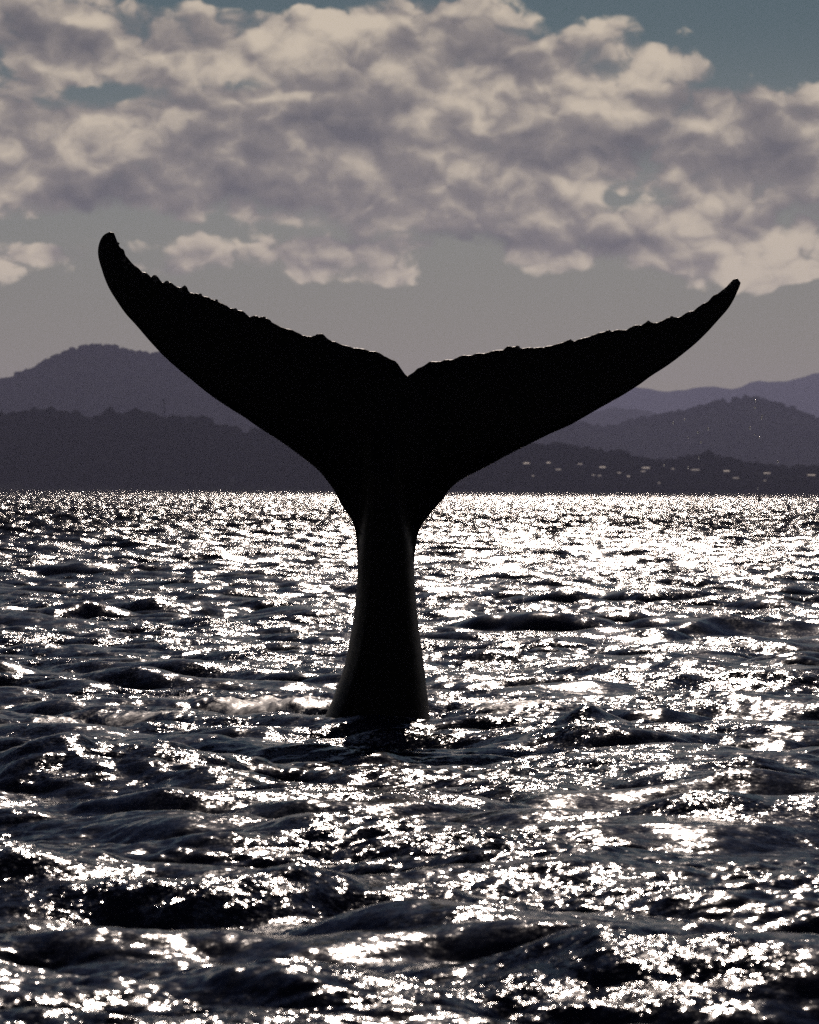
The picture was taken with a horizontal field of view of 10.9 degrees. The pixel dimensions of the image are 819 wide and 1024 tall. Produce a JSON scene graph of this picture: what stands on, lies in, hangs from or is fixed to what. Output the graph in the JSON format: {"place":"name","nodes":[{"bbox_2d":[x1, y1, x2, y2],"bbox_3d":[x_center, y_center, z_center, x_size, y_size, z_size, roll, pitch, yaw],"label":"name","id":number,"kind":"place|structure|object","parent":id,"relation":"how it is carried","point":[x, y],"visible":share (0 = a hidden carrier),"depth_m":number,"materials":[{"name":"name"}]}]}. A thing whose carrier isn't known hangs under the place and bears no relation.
{"place":"outdoors","nodes":[
{"label":"outdoors","id":0,"kind":"place"},
{"bbox_2d":[0,490,818,1023],"bbox_3d":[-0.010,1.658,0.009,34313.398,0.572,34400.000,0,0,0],"label":"sea","id":1,"kind":"structure","parent":0,"point":[588,792],"depth_m":24.15,"materials":[{"name":"liquid"}]},
{"bbox_2d":[33,715,63,722],"bbox_3d":[-2.492,1.490,29.656,0.744,0.167,0.665,0,0,0],"label":"spray","id":2,"kind":"object","parent":1,"relation":"on","point":[48,721],"visible":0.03,"depth_m":29.64,"materials":[{"name":"white liquid"}]},
{"bbox_2d":[161,678,196,699],"bbox_3d":[-1.837,1.414,33.484,0.473,0.245,0.665,0,0,-26],"label":"spray","id":3,"kind":"object","parent":1,"relation":"on","point":[172,692],"visible":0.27,"depth_m":33.48,"materials":[{"name":"white liquid"}]},
{"bbox_2d":[98,232,740,718],"bbox_3d":[0.147,-0.048,30.135,4.644,3.825,0.790,0,0,-9],"label":"whale","id":4,"kind":"object","parent":1,"relation":"in","point":[390,450],"visible":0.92,"depth_m":29.98},
{"bbox_2d":[0,347,818,467],"bbox_3d":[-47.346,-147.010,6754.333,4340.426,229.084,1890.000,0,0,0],"label":"mountain","id":5,"kind":"structure","parent":0,"point":[155,395],"depth_m":6468.48,"materials":[{"name":"grey"}]},
{"bbox_2d":[0,343,818,464],"bbox_3d":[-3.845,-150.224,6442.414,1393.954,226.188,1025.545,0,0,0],"label":"woodland","id":6,"kind":"object","parent":5,"relation":"on","point":[131,354],"visible":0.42,"depth_m":6671.61,"materials":[{"name":"grey plant"}]},
{"bbox_2d":[0,418,818,493],"bbox_3d":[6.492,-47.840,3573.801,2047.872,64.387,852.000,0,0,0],"label":"coast hill","id":7,"kind":"structure","parent":0,"point":[17,483],"depth_m":3192.13,"materials":[{"name":"black"}]},
{"bbox_2d":[0,406,818,492],"bbox_3d":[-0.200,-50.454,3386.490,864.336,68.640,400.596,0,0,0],"label":"woodland","id":8,"kind":"object","parent":7,"relation":"on","point":[267,455],"visible":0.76,"depth_m":3319.74,"materials":[{"name":"grey plant"}]},
{"bbox_2d":[642,467,649,471],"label":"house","id":9,"kind":"structure","parent":7,"relation":"on","point":[645,469],"depth_m":3335.44,"materials":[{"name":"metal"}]},
{"bbox_2d":[691,469,698,473],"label":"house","id":10,"kind":"structure","parent":7,"relation":"on","point":[693,471],"depth_m":3335.31,"materials":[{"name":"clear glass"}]},
{"bbox_2d":[0,0,818,391],"label":"sky","id":11,"kind":"structure","parent":0,"point":[413,183],"materials":[{"name":"grey"}]},
{"bbox_2d":[577,407,657,426],"bbox_3d":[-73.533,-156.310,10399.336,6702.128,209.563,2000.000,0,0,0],"label":"distant ridge","id":12,"kind":"structure","parent":0,"point":[612,416],"depth_m":10416.67,"materials":[{"name":"grey"}]},
{"bbox_2d":[594,373,818,417],"bbox_3d":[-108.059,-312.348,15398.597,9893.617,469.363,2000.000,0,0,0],"label":"distant mountain","id":13,"kind":"structure","parent":0,"point":[801,393],"depth_m":15374.82,"materials":[{"name":"grey"}]}
]}

